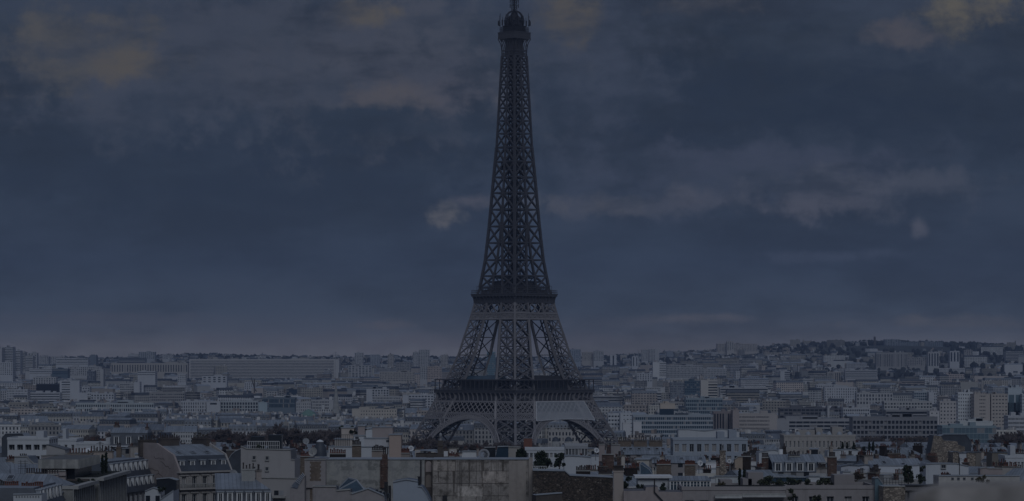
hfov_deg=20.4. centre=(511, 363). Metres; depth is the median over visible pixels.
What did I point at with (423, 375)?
apartment block
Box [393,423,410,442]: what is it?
townhouse
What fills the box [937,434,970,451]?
slate roof house
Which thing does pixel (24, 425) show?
townhouse
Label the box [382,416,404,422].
townhouse
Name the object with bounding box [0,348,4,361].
tower block
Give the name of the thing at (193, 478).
window
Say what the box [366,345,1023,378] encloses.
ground
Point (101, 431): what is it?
townhouse
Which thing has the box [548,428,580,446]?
palace
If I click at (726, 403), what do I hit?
apartment house
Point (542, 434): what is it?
townhouse
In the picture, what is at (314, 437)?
bare tree
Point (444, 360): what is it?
tower block
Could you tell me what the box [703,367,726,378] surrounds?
apartment block
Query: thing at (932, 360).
tower block
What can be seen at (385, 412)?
apartment block
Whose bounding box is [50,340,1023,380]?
hillside woods
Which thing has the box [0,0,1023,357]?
sky
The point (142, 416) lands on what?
townhouse
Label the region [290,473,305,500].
gable house
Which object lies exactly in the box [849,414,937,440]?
office block
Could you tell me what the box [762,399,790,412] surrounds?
apartment house
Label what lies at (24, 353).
tower block
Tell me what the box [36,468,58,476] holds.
chimney wall
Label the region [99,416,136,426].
townhouse
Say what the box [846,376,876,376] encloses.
window
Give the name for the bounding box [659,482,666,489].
terrace shrub
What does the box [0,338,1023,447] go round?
city
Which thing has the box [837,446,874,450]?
roof hedge
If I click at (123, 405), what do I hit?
apartment block
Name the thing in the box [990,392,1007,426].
tower block
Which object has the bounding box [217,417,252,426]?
townhouse
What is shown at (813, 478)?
terrace room
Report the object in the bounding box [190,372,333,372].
window
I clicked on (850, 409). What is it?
office block
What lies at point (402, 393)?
apartment house
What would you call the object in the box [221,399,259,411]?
apartment block
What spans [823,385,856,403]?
apartment block
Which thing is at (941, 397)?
apartment house
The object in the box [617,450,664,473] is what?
townhouse
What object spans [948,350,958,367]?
tower block
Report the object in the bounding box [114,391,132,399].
apartment house
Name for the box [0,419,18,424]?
townhouse
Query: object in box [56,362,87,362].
window
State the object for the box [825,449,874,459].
blank wall
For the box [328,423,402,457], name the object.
terraced house
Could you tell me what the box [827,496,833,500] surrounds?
window
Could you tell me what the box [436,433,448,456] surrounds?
vent stack
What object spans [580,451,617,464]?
townhouse
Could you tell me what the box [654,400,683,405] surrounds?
apartment house
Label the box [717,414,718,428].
window
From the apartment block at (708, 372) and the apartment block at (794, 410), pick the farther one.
the apartment block at (708, 372)
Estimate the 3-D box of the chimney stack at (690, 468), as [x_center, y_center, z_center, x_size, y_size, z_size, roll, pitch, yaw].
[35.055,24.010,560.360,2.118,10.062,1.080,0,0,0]
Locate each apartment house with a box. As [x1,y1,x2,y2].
[9,400,31,408]
[10,406,40,414]
[37,405,62,411]
[59,402,69,407]
[70,400,100,408]
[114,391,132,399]
[155,400,178,407]
[174,407,182,412]
[233,389,250,392]
[274,393,302,396]
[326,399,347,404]
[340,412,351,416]
[360,400,393,408]
[399,391,419,397]
[404,406,429,416]
[416,386,432,389]
[590,401,622,414]
[593,394,622,402]
[624,402,651,413]
[625,394,630,402]
[631,386,643,390]
[644,386,663,391]
[647,404,677,414]
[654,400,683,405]
[661,392,669,399]
[723,399,734,409]
[731,401,759,407]
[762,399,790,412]
[798,399,815,405]
[816,400,827,406]
[859,388,869,392]
[937,394,947,400]
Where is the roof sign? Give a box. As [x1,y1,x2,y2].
[659,409,687,414]
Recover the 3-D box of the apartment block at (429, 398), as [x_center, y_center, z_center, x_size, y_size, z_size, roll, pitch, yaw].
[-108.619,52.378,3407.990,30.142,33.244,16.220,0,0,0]
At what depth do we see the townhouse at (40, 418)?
2251.53 m
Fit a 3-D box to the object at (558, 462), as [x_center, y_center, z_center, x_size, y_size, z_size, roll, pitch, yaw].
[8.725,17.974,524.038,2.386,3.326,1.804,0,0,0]
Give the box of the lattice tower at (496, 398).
[409,0,617,445]
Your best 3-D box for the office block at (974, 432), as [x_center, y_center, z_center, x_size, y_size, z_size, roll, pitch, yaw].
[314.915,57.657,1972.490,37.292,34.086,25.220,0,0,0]
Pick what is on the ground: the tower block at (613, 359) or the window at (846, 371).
the tower block at (613, 359)
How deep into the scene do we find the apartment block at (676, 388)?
3700.00 m
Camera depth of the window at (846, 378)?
4699.83 m
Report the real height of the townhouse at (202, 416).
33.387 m
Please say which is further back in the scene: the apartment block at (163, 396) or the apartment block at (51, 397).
the apartment block at (51, 397)
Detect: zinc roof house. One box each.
[0,473,75,492]
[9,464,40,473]
[215,462,272,500]
[618,436,667,460]
[641,455,705,475]
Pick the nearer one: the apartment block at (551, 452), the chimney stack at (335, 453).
the chimney stack at (335, 453)
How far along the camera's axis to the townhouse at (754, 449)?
819.79 m
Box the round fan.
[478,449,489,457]
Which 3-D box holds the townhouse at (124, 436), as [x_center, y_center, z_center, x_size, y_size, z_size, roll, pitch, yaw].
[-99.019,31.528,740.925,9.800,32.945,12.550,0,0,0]
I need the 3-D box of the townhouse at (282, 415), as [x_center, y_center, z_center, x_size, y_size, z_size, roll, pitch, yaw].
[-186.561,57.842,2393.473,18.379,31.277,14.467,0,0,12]
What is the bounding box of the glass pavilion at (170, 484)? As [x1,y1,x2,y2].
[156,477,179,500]
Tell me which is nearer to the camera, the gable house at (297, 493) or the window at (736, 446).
the gable house at (297, 493)
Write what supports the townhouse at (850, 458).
on the ground
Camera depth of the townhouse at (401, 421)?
2116.39 m
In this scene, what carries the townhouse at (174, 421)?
on the ground
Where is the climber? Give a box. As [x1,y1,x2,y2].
[854,471,865,481]
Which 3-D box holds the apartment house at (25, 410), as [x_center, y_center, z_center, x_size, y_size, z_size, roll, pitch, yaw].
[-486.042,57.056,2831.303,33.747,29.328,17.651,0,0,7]
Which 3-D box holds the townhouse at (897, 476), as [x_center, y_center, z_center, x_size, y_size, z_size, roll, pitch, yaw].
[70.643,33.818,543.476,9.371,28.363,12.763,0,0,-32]
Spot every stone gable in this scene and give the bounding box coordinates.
[352,487,388,500]
[925,435,964,461]
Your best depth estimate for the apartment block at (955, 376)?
4500.00 m
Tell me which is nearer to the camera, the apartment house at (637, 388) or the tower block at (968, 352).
the apartment house at (637, 388)
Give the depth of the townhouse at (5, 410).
2544.15 m
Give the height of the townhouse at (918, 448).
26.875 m
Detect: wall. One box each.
[0,479,18,484]
[21,481,42,487]
[25,468,34,473]
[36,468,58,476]
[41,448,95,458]
[46,444,70,454]
[48,469,66,479]
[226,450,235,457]
[262,477,299,500]
[326,447,426,500]
[433,457,532,500]
[533,469,612,500]
[623,479,681,500]
[734,456,742,469]
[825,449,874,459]
[879,485,904,500]
[948,451,958,462]
[958,452,966,463]
[966,452,975,465]
[970,451,980,465]
[978,466,1019,474]
[986,452,1006,466]
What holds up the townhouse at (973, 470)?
on the ground
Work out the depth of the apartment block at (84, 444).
740.00 m
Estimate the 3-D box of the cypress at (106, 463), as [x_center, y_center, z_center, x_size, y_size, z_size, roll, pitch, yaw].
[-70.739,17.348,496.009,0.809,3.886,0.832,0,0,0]
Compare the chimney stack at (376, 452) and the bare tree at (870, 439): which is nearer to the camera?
the chimney stack at (376, 452)
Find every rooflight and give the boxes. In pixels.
[339,478,364,491]
[639,462,652,473]
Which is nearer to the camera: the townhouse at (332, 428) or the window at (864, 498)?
the window at (864, 498)
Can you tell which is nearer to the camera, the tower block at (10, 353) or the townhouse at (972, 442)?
the townhouse at (972, 442)
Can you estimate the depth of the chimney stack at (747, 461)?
560.00 m
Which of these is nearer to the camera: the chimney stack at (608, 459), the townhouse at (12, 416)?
the chimney stack at (608, 459)
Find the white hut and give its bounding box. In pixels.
[462,451,476,456]
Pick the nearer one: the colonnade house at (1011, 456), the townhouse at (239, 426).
the colonnade house at (1011, 456)
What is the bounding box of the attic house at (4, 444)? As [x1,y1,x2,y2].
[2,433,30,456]
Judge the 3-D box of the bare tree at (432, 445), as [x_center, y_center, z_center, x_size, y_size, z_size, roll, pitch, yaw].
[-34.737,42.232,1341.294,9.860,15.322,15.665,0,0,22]
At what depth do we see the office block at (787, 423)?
2450.00 m
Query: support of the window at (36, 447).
in the apartment block at (30, 445)
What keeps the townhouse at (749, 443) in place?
on the ground
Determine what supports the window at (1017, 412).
in the tower block at (1014, 392)
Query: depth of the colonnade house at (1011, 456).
640.30 m
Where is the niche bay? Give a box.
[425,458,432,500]
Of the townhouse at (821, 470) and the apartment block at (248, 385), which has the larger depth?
the apartment block at (248, 385)
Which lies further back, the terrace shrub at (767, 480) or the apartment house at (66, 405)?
the apartment house at (66, 405)
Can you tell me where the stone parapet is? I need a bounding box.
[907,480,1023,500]
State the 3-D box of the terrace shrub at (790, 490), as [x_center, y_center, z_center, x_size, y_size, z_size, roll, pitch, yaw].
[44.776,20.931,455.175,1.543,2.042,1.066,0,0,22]
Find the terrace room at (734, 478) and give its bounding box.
[715,475,737,482]
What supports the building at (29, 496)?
on the ground
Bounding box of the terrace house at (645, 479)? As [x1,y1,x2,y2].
[633,474,671,489]
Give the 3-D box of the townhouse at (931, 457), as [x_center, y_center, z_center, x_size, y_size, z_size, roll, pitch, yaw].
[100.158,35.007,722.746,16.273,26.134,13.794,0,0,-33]
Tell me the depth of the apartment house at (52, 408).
2817.34 m
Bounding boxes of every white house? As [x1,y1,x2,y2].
[563,454,590,473]
[590,454,598,468]
[598,444,604,460]
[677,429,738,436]
[756,449,782,466]
[837,464,869,471]
[868,464,918,478]
[920,462,968,483]
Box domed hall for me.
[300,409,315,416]
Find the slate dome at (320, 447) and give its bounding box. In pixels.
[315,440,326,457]
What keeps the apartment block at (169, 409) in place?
on the ground
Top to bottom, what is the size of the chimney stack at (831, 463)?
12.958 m
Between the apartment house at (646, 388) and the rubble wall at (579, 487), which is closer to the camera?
the rubble wall at (579, 487)
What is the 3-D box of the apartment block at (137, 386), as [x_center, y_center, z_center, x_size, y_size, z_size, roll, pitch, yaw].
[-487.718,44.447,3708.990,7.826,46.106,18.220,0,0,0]
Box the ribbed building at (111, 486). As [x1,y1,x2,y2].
[35,455,130,500]
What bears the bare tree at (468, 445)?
on the ground
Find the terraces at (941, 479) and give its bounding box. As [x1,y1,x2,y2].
[933,475,1019,483]
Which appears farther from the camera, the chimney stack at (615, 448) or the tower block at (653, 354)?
the tower block at (653, 354)
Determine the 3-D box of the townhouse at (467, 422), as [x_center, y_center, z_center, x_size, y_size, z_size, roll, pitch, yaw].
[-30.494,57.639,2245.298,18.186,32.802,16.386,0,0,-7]
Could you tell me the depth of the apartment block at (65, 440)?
745.00 m
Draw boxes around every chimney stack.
[116,443,121,457]
[300,451,313,479]
[330,448,345,456]
[352,439,360,456]
[372,445,384,456]
[401,448,409,456]
[576,465,589,473]
[598,468,611,475]
[602,454,613,470]
[611,444,619,456]
[613,465,623,500]
[656,459,670,474]
[685,460,694,475]
[716,461,729,474]
[719,443,725,474]
[743,451,750,469]
[762,453,768,469]
[788,450,799,456]
[827,452,836,476]
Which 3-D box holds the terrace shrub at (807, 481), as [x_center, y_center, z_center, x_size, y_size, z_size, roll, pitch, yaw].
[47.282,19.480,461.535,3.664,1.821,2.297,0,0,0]
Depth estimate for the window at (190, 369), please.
5600.30 m
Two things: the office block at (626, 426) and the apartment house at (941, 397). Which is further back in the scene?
the apartment house at (941, 397)
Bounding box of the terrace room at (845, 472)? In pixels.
[840,471,850,473]
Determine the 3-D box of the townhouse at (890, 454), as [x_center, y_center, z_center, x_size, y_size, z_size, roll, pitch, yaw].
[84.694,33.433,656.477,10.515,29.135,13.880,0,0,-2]
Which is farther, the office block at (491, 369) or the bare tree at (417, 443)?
the office block at (491, 369)
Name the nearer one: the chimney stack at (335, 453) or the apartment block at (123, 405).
the chimney stack at (335, 453)
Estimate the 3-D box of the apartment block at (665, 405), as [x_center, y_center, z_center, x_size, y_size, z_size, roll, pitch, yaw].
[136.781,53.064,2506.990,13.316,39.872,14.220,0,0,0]
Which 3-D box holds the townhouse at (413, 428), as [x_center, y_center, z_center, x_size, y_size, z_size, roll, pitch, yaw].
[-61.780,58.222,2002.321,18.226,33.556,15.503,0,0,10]
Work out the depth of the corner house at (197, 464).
532.74 m
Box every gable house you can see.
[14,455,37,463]
[241,435,299,477]
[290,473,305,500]
[393,477,431,500]
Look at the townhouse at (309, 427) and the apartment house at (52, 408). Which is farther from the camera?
the apartment house at (52, 408)
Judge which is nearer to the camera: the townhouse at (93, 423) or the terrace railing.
the terrace railing
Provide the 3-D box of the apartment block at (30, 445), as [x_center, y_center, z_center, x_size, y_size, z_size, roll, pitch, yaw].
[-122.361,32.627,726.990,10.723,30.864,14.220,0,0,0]
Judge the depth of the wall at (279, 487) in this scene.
552.00 m
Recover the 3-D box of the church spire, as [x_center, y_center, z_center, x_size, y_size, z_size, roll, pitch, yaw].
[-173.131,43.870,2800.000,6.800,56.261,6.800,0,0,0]
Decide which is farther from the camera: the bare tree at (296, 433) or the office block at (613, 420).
the office block at (613, 420)
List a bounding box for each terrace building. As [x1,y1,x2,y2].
[678,471,785,500]
[783,474,873,500]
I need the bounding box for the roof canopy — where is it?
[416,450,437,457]
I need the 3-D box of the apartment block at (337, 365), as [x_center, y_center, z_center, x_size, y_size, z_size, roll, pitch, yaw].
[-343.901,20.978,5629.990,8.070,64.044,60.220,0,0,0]
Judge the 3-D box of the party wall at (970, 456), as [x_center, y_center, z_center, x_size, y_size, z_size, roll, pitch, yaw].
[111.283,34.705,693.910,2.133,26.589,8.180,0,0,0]
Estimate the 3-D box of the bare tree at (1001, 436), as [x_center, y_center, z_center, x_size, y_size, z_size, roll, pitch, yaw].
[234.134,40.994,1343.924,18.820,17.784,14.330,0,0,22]
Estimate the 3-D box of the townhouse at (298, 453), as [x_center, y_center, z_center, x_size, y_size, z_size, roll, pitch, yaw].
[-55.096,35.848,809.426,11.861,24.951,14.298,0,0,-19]
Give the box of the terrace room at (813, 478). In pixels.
[806,475,819,481]
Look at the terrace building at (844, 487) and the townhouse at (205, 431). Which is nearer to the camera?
the terrace building at (844, 487)
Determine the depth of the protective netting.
1719.63 m
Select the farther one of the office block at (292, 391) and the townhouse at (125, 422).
the office block at (292, 391)
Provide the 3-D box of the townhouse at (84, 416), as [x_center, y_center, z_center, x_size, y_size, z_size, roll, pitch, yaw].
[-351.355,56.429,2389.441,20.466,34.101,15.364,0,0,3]
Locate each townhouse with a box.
[0,405,9,413]
[0,412,19,419]
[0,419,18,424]
[0,422,20,445]
[0,453,26,473]
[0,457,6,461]
[19,416,47,420]
[19,418,51,432]
[29,421,60,435]
[40,410,72,421]
[49,419,79,424]
[58,409,87,420]
[65,425,95,437]
[71,418,97,427]
[80,410,105,422]
[89,407,113,414]
[96,425,123,437]
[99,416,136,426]
[105,412,130,417]
[109,421,151,450]
[115,439,137,457]
[130,409,161,423]
[136,418,157,425]
[137,422,170,435]
[142,407,168,423]
[163,416,184,425]
[164,423,197,443]
[166,414,187,417]
[167,411,190,416]
[184,416,212,427]
[193,412,211,417]
[196,415,215,426]
[198,424,227,436]
[210,438,236,446]
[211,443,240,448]
[214,414,244,426]
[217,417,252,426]
[220,410,249,416]
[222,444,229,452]
[228,421,256,434]
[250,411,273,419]
[251,418,286,423]
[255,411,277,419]
[257,421,288,445]
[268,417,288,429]
[278,414,300,419]
[288,415,314,421]
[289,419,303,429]
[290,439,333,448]
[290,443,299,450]
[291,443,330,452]
[294,419,327,433]
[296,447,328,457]
[316,411,335,416]
[319,415,349,419]
[319,417,345,427]
[328,421,357,432]
[345,416,371,424]
[352,417,387,429]
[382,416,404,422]
[388,420,411,424]
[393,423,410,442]
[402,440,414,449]
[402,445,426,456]
[405,413,432,423]
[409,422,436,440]
[417,407,440,414]
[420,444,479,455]
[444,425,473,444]
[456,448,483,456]
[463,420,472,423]
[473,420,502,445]
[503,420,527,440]
[538,426,545,438]
[546,420,568,438]
[569,420,601,443]
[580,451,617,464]
[585,461,639,488]
[588,443,610,455]
[596,427,625,443]
[608,409,631,412]
[616,452,659,464]
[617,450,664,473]
[649,434,673,443]
[683,465,715,476]
[704,452,719,468]
[725,462,795,482]
[733,451,755,469]
[740,429,765,444]
[748,440,762,450]
[749,446,786,454]
[752,440,779,449]
[765,431,794,444]
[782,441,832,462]
[809,462,892,478]
[837,451,855,464]
[853,467,922,484]
[855,442,890,448]
[855,444,900,455]
[856,447,900,463]
[857,448,920,473]
[860,438,898,446]
[879,439,924,459]
[884,450,937,462]
[898,438,927,446]
[961,458,1005,474]
[970,439,980,450]
[972,441,1010,451]
[973,447,986,466]
[978,439,992,446]
[978,447,1003,466]
[992,437,1023,448]
[996,426,1016,435]
[1002,461,1023,479]
[1015,448,1023,453]
[1017,440,1023,449]
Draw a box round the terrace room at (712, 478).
[709,476,714,482]
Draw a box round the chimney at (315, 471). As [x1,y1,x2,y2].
[304,458,325,500]
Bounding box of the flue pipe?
[384,482,390,500]
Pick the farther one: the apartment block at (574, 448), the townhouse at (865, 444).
the townhouse at (865, 444)
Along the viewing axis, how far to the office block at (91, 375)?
4300.00 m
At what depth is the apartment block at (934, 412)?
2350.00 m
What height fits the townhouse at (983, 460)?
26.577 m
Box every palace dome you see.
[552,437,559,446]
[564,437,572,442]
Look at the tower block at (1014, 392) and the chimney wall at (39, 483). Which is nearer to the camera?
the chimney wall at (39, 483)
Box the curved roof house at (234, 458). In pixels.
[228,448,240,472]
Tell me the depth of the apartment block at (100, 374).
4320.00 m
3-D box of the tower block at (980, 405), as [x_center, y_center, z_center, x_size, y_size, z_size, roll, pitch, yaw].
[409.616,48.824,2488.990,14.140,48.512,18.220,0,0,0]
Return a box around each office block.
[0,361,14,380]
[29,367,51,379]
[52,367,69,377]
[56,358,89,368]
[87,370,95,384]
[118,356,146,362]
[139,351,155,362]
[258,401,268,412]
[262,396,296,413]
[286,388,296,395]
[487,351,495,375]
[607,411,618,429]
[619,410,632,433]
[622,419,630,437]
[633,420,641,434]
[684,379,699,395]
[684,396,722,414]
[712,409,730,428]
[731,406,738,429]
[739,410,776,431]
[777,416,848,433]
[841,405,869,417]
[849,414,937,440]
[855,391,892,406]
[883,339,899,345]
[883,407,929,415]
[900,341,942,346]
[937,422,995,442]
[956,418,992,425]
[1004,412,1023,432]
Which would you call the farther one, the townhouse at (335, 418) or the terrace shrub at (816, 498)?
the townhouse at (335, 418)
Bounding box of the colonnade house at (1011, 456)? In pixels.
[998,445,1023,467]
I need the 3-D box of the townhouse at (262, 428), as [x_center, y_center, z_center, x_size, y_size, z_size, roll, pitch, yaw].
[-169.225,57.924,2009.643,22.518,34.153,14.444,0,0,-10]
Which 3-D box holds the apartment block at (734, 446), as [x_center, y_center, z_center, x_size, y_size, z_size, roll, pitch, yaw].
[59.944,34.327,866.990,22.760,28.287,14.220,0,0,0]
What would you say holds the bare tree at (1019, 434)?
on the ground
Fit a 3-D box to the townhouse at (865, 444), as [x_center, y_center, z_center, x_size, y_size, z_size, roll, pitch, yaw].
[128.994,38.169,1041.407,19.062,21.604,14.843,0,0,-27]
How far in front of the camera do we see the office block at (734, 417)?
2280.00 m
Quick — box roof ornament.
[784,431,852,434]
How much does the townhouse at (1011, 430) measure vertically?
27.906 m
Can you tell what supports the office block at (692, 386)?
on the ground
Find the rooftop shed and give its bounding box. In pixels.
[532,492,561,500]
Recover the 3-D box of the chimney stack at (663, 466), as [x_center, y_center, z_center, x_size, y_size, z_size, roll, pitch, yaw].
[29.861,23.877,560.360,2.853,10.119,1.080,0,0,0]
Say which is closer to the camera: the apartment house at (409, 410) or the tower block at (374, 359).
the apartment house at (409, 410)
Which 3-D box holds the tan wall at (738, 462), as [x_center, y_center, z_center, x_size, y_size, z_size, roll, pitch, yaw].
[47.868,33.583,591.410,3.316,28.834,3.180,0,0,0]
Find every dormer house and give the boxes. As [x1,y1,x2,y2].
[67,445,155,500]
[145,487,164,500]
[768,454,826,475]
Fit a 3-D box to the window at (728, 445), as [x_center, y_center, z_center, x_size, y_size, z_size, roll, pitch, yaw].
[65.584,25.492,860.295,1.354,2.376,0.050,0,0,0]
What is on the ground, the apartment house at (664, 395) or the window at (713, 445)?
the apartment house at (664, 395)
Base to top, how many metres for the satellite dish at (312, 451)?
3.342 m
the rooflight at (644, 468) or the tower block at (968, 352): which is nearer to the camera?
the rooflight at (644, 468)
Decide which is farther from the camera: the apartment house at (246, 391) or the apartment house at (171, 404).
the apartment house at (246, 391)
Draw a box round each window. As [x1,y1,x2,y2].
[9,445,14,449]
[34,445,39,449]
[56,359,87,359]
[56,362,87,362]
[56,364,87,364]
[182,477,185,487]
[190,360,333,360]
[190,363,333,363]
[190,366,333,366]
[190,369,333,369]
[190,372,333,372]
[190,375,333,375]
[192,477,195,487]
[642,426,712,436]
[667,371,702,377]
[675,444,678,451]
[682,444,685,451]
[689,444,693,451]
[697,444,700,451]
[704,444,708,451]
[712,444,715,451]
[714,414,715,428]
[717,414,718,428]
[720,389,767,389]
[722,414,723,428]
[725,414,726,428]
[727,444,730,451]
[734,444,738,451]
[742,444,745,451]
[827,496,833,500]
[844,496,850,500]
[846,371,876,371]
[846,373,876,373]
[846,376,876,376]
[846,378,876,378]
[862,496,868,500]
[886,412,926,413]
[1009,395,1013,411]
[1016,395,1019,410]
[1016,403,1019,414]
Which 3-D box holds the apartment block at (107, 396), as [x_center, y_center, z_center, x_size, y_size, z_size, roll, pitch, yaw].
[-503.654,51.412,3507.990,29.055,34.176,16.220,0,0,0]
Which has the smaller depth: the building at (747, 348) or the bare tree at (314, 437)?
the bare tree at (314, 437)
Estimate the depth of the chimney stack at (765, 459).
560.00 m
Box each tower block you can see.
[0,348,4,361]
[2,346,15,374]
[16,349,22,374]
[23,351,26,372]
[28,352,38,368]
[90,354,97,365]
[128,353,138,356]
[355,352,363,364]
[370,354,379,366]
[388,353,393,367]
[413,351,418,366]
[419,349,429,366]
[441,354,447,367]
[569,348,580,367]
[610,354,616,364]
[632,355,637,368]
[641,349,648,363]
[649,348,658,361]
[652,361,665,380]
[779,370,789,379]
[826,370,840,381]
[927,351,938,372]
[937,399,955,424]
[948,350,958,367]
[955,389,972,420]
[963,349,972,360]
[971,392,989,420]
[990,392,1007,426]
[1004,385,1021,414]
[1020,392,1023,412]
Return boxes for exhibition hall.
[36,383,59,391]
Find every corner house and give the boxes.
[0,482,65,500]
[137,432,231,500]
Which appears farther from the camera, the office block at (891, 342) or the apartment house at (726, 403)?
the office block at (891, 342)
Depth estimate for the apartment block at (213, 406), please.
2895.00 m
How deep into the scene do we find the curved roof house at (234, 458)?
600.00 m
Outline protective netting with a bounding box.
[536,401,593,420]
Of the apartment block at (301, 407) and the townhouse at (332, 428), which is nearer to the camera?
the townhouse at (332, 428)
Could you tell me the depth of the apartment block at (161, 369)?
5500.00 m
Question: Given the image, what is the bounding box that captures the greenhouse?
[669,476,710,489]
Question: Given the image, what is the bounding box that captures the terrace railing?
[883,478,910,484]
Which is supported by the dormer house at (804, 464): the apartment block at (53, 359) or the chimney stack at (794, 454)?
the chimney stack at (794, 454)
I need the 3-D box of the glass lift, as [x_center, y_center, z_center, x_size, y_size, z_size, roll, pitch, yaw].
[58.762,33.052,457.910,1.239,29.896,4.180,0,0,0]
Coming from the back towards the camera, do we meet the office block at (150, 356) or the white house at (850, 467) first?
the office block at (150, 356)
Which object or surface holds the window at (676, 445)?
in the apartment block at (734, 446)
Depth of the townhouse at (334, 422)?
2114.64 m
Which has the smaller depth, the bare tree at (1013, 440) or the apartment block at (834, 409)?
the bare tree at (1013, 440)
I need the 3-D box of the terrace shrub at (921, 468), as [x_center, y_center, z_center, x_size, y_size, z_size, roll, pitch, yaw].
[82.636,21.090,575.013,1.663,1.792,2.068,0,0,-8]
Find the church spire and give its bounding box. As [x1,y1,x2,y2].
[332,383,339,413]
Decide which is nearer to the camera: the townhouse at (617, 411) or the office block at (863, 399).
the townhouse at (617, 411)
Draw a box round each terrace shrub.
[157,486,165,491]
[623,476,631,488]
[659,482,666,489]
[757,475,783,484]
[784,477,795,484]
[787,488,795,500]
[794,478,812,484]
[811,495,821,500]
[815,477,832,484]
[916,464,925,471]
[916,474,925,483]
[975,475,989,481]
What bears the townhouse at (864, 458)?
on the ground
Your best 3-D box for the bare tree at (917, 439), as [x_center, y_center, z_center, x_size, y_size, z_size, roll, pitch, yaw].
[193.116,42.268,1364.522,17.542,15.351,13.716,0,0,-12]
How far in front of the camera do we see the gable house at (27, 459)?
560.00 m
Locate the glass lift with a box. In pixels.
[872,476,882,500]
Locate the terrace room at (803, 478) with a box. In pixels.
[763,476,805,482]
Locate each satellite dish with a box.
[303,438,308,451]
[309,447,316,457]
[594,448,598,460]
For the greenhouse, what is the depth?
466.03 m
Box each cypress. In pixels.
[100,454,104,473]
[104,452,107,472]
[738,468,741,484]
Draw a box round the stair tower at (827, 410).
[825,404,829,416]
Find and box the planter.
[715,485,784,485]
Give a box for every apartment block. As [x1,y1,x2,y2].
[7,387,29,400]
[7,431,57,458]
[25,355,34,378]
[30,391,61,402]
[33,376,57,383]
[39,355,49,363]
[51,355,66,363]
[58,428,83,452]
[60,378,81,400]
[68,365,102,378]
[76,400,154,412]
[76,437,110,451]
[79,390,94,399]
[82,385,91,391]
[91,391,115,401]
[95,367,104,386]
[111,362,188,378]
[120,381,133,392]
[134,380,141,391]
[138,370,156,391]
[149,391,185,405]
[151,406,173,412]
[162,354,173,361]
[178,373,186,384]
[181,399,206,412]
[189,358,334,377]
[202,375,227,388]
[207,399,220,411]
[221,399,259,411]
[244,381,257,390]
[296,399,311,412]
[311,398,333,409]
[335,358,340,377]
[348,364,371,376]
[352,407,396,417]
[366,387,388,401]
[373,395,400,401]
[380,370,414,383]
[396,361,411,371]
[403,394,408,402]
[409,393,433,407]
[420,365,426,385]
[427,366,441,382]
[525,447,564,468]
[564,443,587,455]
[582,351,592,367]
[593,350,603,367]
[636,372,651,386]
[656,390,660,401]
[659,401,674,408]
[666,350,673,356]
[666,364,702,379]
[670,381,683,398]
[670,430,747,463]
[700,378,716,397]
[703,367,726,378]
[719,385,767,396]
[778,405,825,417]
[779,427,855,456]
[793,353,820,356]
[815,383,836,388]
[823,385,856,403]
[830,406,840,417]
[844,369,876,380]
[875,351,907,369]
[882,399,931,414]
[908,357,924,369]
[912,389,928,400]
[927,390,936,403]
[927,408,938,424]
[946,372,963,381]
[1004,351,1022,362]
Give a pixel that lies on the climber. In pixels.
(857, 476)
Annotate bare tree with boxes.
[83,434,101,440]
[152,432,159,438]
[208,428,237,441]
[229,431,244,445]
[232,432,246,444]
[241,432,260,444]
[242,434,267,445]
[264,422,302,445]
[284,426,302,444]
[301,430,331,445]
[321,429,340,440]
[404,435,427,448]
[420,435,437,446]
[426,437,444,448]
[433,440,453,446]
[449,440,459,447]
[465,443,486,449]
[488,440,509,447]
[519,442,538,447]
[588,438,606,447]
[856,435,880,441]
[879,435,889,441]
[903,436,922,441]
[904,436,921,441]
[987,432,1023,442]
[995,435,1022,442]
[1015,430,1023,442]
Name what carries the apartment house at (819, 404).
on the ground
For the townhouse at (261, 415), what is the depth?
2377.64 m
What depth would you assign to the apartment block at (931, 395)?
3190.00 m
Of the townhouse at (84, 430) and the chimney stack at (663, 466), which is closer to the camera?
the chimney stack at (663, 466)
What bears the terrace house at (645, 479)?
on the ground
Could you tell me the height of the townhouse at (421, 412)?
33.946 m
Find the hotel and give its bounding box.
[632,413,712,436]
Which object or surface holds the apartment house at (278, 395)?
on the ground
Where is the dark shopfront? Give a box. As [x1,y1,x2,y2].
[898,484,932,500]
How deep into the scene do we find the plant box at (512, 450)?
521.00 m

